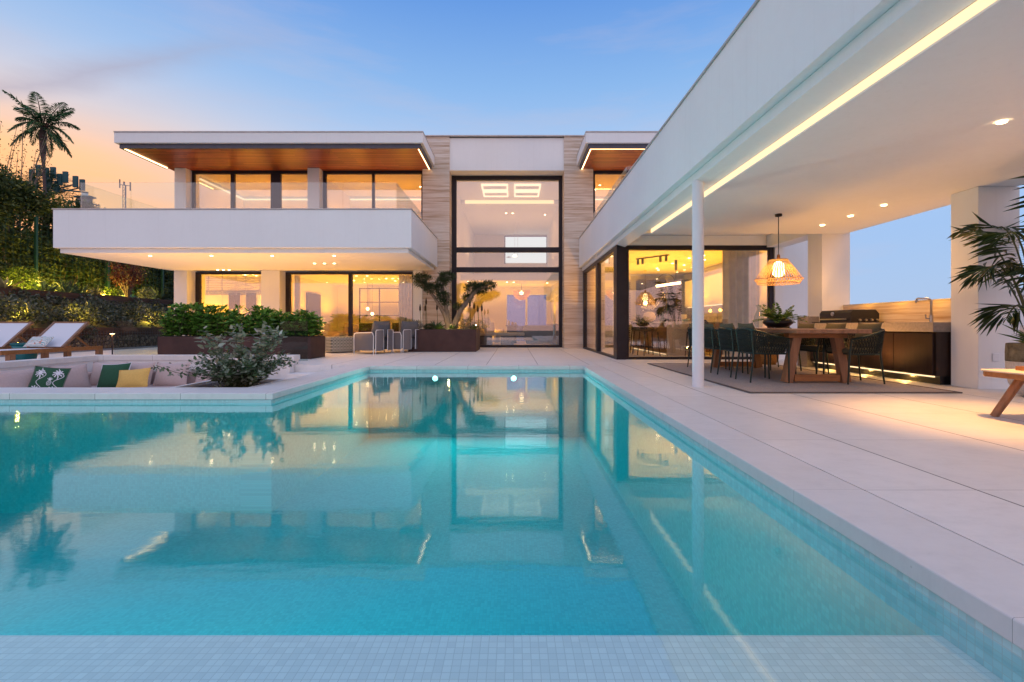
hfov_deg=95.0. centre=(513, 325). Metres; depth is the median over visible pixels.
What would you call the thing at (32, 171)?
wispy tree
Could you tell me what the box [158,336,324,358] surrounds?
long planter
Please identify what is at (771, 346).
dining chair
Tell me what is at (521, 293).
dome pendant
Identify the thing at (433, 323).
agave
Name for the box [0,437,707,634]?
pool floor
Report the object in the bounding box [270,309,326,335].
laurel shrub
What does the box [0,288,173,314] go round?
gabion wall
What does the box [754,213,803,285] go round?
pendant lamp
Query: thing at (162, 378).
back cushion
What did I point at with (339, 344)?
ottoman
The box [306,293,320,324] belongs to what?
living room art
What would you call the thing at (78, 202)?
ridge tree
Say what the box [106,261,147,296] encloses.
red shrub
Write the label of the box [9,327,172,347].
gabion wall
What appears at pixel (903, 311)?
counter wall
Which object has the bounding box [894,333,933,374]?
door
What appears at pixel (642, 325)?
bar stool
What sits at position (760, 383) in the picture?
outdoor rug
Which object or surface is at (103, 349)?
gravel bed
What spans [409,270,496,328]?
olive tree
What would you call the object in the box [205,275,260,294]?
venetian blind
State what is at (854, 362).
door
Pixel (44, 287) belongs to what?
agave
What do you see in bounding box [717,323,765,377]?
dining chair
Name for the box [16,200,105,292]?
hedge tree
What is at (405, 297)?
sheer curtain
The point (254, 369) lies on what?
silverberry bush
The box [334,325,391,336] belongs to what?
living room sofa
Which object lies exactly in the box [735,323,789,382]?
dining chair
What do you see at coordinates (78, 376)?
back cushion
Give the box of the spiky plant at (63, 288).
[46,278,89,292]
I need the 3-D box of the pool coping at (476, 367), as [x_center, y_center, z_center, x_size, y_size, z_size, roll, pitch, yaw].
[-0.832,0.834,9.358,5.056,0.073,0.316,0,0,0]
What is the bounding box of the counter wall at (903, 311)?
[843,298,950,322]
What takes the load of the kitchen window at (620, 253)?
in the house at (825, 128)
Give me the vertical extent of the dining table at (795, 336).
0.742 m
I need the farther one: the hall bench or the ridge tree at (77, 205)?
the ridge tree at (77, 205)
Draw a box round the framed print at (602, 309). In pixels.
[601,300,603,319]
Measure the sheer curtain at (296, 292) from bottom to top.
2.600 m
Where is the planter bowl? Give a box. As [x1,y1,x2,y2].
[753,302,808,327]
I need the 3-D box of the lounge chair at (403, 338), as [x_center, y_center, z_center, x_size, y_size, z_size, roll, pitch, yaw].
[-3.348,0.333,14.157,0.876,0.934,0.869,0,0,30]
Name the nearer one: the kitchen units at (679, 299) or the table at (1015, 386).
the table at (1015, 386)
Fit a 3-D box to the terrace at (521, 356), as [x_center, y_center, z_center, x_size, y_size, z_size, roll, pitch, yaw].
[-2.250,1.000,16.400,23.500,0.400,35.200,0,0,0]
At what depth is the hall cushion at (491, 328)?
19.90 m
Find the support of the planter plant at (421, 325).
in the olive planter at (448, 340)
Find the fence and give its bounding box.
[0,216,204,297]
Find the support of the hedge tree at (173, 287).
on the garden slope
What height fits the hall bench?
0.516 m
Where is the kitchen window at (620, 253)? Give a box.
[613,245,773,359]
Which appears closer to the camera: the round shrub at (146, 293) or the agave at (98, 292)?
the agave at (98, 292)
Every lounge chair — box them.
[353,321,393,353]
[384,321,418,351]
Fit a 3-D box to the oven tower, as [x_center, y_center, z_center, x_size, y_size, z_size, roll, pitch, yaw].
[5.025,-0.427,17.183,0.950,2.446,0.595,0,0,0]
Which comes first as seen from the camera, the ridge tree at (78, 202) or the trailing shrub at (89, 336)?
the trailing shrub at (89, 336)
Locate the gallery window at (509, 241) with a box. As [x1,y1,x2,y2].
[505,237,545,262]
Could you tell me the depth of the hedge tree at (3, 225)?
16.79 m
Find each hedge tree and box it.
[0,164,70,288]
[0,209,13,239]
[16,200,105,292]
[74,258,158,294]
[131,266,173,299]
[164,271,212,299]
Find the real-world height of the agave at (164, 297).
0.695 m
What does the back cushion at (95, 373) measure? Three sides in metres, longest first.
0.660 x 0.500 x 0.200 m
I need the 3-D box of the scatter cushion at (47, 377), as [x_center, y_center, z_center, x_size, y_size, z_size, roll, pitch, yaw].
[-7.661,0.927,7.716,0.512,0.506,0.173,6,-21,-12]
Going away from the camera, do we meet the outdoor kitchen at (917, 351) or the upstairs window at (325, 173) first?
the outdoor kitchen at (917, 351)
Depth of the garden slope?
16.72 m
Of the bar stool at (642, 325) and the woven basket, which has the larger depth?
the bar stool at (642, 325)
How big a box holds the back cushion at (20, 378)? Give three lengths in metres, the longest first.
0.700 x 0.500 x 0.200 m
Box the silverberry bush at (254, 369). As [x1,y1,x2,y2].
[151,321,297,386]
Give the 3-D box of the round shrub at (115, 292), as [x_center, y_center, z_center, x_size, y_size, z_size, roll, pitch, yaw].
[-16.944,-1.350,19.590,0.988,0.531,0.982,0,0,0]
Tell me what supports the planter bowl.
on the dining table at (795, 336)
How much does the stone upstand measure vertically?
0.966 m
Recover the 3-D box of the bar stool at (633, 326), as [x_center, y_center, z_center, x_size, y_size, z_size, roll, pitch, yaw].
[3.518,0.332,13.150,0.468,0.938,0.495,0,0,4]
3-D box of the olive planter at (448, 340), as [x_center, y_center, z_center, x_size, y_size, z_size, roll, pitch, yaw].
[-2.160,0.460,15.020,2.040,0.680,1.760,0,0,0]
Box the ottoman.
[325,336,359,351]
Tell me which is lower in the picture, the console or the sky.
the console
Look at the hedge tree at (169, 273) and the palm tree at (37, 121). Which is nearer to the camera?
the hedge tree at (169, 273)
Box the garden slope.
[0,313,164,327]
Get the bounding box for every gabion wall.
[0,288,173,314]
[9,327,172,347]
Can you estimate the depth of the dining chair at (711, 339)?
7.80 m
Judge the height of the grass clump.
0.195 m
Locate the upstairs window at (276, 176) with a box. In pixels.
[192,171,306,207]
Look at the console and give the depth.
19.20 m
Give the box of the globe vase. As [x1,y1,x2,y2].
[639,293,664,321]
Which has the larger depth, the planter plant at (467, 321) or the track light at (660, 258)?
the planter plant at (467, 321)
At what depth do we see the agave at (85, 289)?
18.16 m
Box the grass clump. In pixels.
[447,323,458,328]
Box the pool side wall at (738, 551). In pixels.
[241,370,1023,681]
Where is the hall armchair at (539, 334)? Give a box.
[523,325,553,343]
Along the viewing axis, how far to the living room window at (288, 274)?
16.62 m
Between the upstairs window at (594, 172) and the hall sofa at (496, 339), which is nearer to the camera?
the upstairs window at (594, 172)
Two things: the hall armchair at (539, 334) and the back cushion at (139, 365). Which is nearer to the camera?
the back cushion at (139, 365)
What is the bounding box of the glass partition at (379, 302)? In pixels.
[359,288,398,322]
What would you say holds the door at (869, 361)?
in the outdoor kitchen at (917, 351)
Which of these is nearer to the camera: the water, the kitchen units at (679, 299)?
the water
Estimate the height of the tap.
0.361 m
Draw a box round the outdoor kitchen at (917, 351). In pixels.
[809,322,950,384]
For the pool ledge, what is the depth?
1.41 m
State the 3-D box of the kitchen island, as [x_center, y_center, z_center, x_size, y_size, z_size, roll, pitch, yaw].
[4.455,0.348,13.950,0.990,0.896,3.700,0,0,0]
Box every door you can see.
[506,294,546,340]
[643,303,663,319]
[810,339,832,362]
[833,333,860,366]
[861,333,893,370]
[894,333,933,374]
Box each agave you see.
[0,276,23,288]
[28,279,60,291]
[68,283,95,293]
[86,284,106,294]
[149,287,171,299]
[430,321,445,328]
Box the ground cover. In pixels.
[0,286,173,327]
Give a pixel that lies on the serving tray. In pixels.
(1021, 368)
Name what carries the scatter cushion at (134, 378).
on the sunken sofa at (191, 379)
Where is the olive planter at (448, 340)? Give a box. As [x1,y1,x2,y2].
[408,329,479,351]
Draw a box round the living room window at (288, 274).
[286,272,412,335]
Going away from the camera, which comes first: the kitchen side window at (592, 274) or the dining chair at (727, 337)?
the dining chair at (727, 337)
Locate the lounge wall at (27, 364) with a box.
[0,355,299,378]
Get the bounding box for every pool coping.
[0,366,369,399]
[345,365,598,369]
[583,366,1023,649]
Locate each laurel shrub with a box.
[155,302,249,335]
[229,305,288,335]
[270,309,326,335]
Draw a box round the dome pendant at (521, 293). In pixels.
[512,283,530,299]
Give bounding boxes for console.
[546,324,558,343]
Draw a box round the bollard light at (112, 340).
[107,333,116,354]
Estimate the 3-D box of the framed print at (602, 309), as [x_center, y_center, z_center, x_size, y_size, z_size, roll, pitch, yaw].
[3.150,-0.575,17.450,0.400,0.750,0.040,0,0,0]
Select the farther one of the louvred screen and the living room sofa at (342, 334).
the living room sofa at (342, 334)
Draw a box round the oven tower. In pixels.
[636,280,665,321]
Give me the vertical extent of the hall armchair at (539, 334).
0.740 m
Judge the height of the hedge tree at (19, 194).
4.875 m
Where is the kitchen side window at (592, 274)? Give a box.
[583,248,612,357]
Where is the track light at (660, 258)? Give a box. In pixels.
[636,254,668,264]
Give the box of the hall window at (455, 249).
[452,176,561,347]
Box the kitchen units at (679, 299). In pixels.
[667,272,722,353]
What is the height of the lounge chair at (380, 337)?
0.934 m
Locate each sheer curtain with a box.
[294,275,299,314]
[399,275,411,331]
[723,251,758,356]
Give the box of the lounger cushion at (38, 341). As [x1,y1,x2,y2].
[23,337,53,346]
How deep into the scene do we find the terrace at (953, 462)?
3.32 m
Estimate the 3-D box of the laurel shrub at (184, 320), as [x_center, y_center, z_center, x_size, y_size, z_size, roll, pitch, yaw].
[-7.622,-0.150,11.540,2.011,0.849,1.127,0,0,0]
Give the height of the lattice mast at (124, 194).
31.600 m
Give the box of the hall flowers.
[480,317,490,330]
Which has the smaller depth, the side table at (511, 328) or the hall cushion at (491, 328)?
the hall cushion at (491, 328)
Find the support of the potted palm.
on the terrace at (953, 462)
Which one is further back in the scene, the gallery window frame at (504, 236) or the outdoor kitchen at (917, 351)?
the gallery window frame at (504, 236)
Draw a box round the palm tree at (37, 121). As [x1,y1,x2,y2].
[2,90,79,262]
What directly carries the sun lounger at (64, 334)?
on the terrace at (521, 356)
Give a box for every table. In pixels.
[506,325,517,342]
[712,328,871,382]
[981,369,1023,416]
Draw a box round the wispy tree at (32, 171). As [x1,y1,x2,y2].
[0,120,59,231]
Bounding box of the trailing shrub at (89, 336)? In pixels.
[81,324,99,338]
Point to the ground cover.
(98, 313)
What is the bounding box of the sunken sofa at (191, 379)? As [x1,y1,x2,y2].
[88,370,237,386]
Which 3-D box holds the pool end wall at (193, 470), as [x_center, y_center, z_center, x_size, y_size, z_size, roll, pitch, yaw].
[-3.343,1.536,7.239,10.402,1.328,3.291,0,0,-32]
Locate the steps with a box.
[287,372,315,378]
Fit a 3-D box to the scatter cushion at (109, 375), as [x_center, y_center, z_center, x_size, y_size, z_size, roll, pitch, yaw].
[-7.551,0.961,8.860,0.572,0.512,0.190,-4,-22,0]
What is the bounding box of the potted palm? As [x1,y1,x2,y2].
[948,167,1023,395]
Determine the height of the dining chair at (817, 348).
0.826 m
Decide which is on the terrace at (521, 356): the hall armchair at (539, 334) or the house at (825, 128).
the house at (825, 128)
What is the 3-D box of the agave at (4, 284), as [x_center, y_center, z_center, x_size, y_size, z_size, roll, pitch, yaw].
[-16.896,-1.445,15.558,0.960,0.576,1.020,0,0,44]
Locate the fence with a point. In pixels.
(35, 245)
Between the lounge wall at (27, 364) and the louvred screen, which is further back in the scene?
the louvred screen
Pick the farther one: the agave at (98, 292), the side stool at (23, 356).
the agave at (98, 292)
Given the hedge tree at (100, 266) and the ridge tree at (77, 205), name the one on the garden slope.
the hedge tree at (100, 266)
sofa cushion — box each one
[343,323,358,332]
[358,323,372,331]
[392,323,398,331]
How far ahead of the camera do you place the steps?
9.16 m
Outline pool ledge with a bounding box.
[0,635,1004,681]
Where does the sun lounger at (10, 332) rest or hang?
on the terrace at (521, 356)
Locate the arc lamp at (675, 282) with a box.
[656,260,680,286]
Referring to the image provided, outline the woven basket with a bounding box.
[760,354,778,364]
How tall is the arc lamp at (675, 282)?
0.783 m
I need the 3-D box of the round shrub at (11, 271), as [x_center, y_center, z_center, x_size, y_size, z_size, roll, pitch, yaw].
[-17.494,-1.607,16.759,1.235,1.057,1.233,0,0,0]
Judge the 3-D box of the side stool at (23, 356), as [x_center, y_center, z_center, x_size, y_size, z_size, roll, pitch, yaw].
[-10.130,0.578,9.750,0.470,0.436,0.470,0,0,0]
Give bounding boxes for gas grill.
[812,309,883,322]
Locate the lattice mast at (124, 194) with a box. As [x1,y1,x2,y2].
[119,179,130,296]
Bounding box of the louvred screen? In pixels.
[629,282,629,341]
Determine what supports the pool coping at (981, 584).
on the pool side wall at (738, 551)
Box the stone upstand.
[797,316,818,366]
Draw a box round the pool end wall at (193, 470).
[0,370,583,512]
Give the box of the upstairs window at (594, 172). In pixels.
[593,171,627,217]
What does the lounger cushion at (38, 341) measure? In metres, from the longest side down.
0.460 x 0.280 x 0.120 m
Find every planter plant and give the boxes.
[414,319,423,328]
[422,323,433,328]
[459,317,475,328]
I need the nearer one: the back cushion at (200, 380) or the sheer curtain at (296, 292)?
the back cushion at (200, 380)
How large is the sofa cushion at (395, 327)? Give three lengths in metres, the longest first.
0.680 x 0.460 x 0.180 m
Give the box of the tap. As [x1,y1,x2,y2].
[915,297,933,321]
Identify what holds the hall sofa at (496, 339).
on the house at (825, 128)
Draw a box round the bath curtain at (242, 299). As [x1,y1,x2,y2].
[240,294,245,316]
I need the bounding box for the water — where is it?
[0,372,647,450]
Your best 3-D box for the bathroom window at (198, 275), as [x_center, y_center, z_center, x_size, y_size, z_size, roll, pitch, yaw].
[-10.000,-0.545,16.680,2.556,2.690,0.120,0,0,0]
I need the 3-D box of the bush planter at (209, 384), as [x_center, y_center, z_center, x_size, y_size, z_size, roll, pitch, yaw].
[-4.003,1.184,6.665,1.095,0.728,1.070,0,0,0]
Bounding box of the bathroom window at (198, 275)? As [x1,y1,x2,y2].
[195,272,260,310]
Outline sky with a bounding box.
[0,0,1023,303]
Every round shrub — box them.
[1,265,48,289]
[99,287,122,295]
[137,287,157,298]
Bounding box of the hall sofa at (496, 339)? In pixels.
[465,322,503,342]
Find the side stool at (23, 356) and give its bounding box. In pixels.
[10,342,37,359]
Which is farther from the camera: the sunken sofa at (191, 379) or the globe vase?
the globe vase
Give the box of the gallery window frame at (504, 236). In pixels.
[504,236,546,263]
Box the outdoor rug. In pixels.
[647,363,962,392]
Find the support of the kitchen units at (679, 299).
on the house at (825, 128)
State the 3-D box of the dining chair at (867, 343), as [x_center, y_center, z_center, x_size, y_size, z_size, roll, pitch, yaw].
[4.722,0.376,6.500,0.555,0.826,0.620,0,0,0]
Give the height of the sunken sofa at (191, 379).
0.649 m
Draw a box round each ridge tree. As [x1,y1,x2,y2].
[67,198,79,207]
[74,199,92,207]
[81,200,100,207]
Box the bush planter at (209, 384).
[174,379,286,386]
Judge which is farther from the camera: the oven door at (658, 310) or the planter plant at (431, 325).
the oven door at (658, 310)
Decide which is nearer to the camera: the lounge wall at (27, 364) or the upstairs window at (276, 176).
the lounge wall at (27, 364)
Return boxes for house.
[51,0,1023,388]
[73,191,95,202]
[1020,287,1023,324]
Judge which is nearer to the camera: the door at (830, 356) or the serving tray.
the serving tray
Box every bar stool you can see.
[630,320,648,353]
[637,320,660,355]
[685,320,710,356]
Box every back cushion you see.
[0,369,33,386]
[48,364,90,386]
[89,362,126,384]
[127,362,155,385]
[153,362,189,385]
[195,369,210,382]
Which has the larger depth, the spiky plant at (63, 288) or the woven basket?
the spiky plant at (63, 288)
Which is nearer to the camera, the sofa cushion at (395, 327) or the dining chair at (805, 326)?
the dining chair at (805, 326)
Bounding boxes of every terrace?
[0,347,612,371]
[587,359,1023,565]
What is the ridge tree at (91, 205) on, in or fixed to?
on the ridge
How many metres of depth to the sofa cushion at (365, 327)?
19.48 m
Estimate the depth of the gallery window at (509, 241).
26.66 m
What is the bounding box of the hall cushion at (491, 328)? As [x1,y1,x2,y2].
[480,322,492,331]
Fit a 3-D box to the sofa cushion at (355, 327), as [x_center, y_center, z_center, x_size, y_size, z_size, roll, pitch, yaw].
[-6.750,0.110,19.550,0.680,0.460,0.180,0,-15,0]
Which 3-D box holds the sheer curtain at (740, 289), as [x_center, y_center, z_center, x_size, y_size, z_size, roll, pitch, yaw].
[5.500,-0.530,11.350,0.900,2.620,0.069,0,0,0]
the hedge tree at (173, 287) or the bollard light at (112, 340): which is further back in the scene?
the hedge tree at (173, 287)
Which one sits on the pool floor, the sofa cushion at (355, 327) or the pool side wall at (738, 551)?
the pool side wall at (738, 551)
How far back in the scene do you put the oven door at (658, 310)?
16.88 m
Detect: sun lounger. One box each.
[0,322,48,357]
[0,322,102,360]
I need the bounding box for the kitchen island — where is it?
[633,321,705,355]
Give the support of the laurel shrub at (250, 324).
in the long planter at (308, 347)
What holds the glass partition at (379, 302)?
on the house at (825, 128)
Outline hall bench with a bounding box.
[480,332,524,344]
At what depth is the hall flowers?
17.69 m
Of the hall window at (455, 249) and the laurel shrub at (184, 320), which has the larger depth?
the hall window at (455, 249)
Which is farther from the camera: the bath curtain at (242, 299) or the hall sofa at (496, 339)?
the hall sofa at (496, 339)
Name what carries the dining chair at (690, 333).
on the outdoor rug
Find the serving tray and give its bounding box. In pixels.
[1015,366,1023,370]
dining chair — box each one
[687,323,725,368]
[704,323,742,372]
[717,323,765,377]
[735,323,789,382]
[750,326,790,366]
[770,323,815,370]
[795,323,847,373]
[822,323,884,384]
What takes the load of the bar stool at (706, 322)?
on the house at (825, 128)
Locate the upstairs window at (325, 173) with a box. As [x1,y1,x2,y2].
[323,171,421,218]
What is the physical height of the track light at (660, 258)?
0.175 m
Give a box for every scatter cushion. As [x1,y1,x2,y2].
[28,366,71,386]
[96,362,131,386]
[116,367,150,386]
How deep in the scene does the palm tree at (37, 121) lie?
30.37 m
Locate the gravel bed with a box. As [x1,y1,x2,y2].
[0,345,157,356]
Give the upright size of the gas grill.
0.225 m
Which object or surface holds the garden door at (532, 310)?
in the house at (825, 128)

